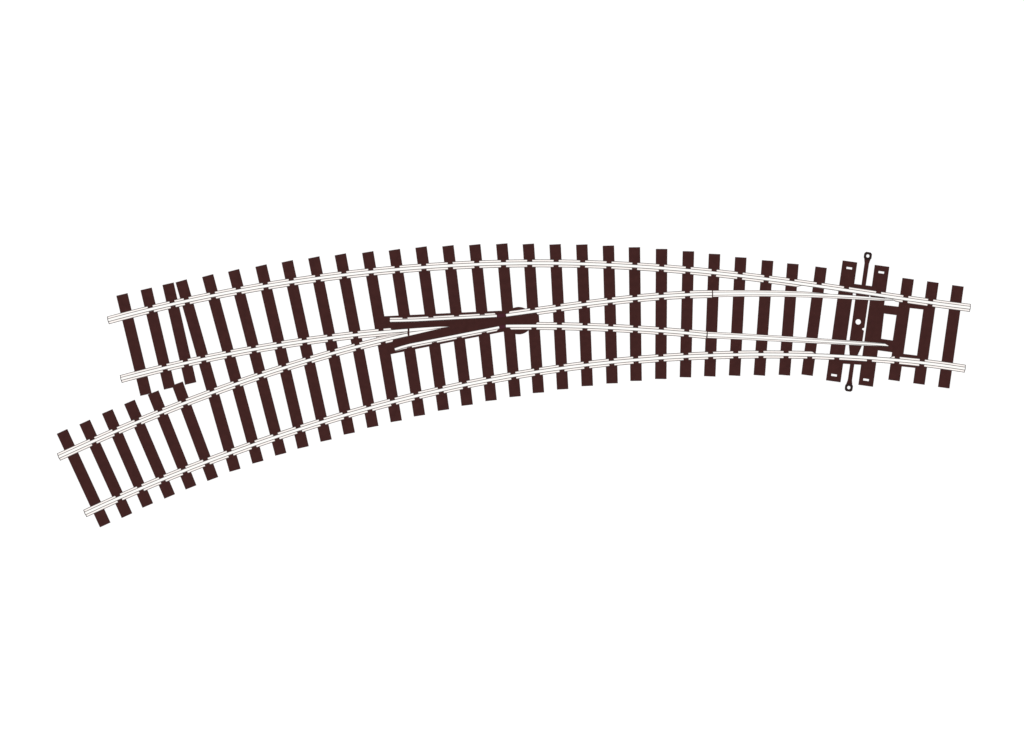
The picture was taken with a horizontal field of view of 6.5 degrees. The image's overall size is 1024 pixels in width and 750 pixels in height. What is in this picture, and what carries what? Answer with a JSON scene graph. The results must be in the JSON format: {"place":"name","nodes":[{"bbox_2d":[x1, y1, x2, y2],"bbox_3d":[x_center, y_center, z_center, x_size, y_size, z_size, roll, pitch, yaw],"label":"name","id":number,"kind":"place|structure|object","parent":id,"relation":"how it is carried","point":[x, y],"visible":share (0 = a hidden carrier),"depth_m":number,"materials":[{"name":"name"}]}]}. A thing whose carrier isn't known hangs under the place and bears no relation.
{"place":"outdoors","nodes":[
{"label":"outdoors","id":0,"kind":"place"},
{"bbox_2d":[0,0,1023,749],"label":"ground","id":1,"kind":"structure","parent":0,"point":[746,558],"depth_m":2.40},
{"bbox_2d":[57,243,970,526],"bbox_3d":[-0.001,-0.009,2.400,0.246,0.004,0.062,-9,90,0],"label":"railway turnout","id":2,"kind":"object","parent":1,"relation":"on","point":[405,331],"visible":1,"depth_m":2.40,"materials":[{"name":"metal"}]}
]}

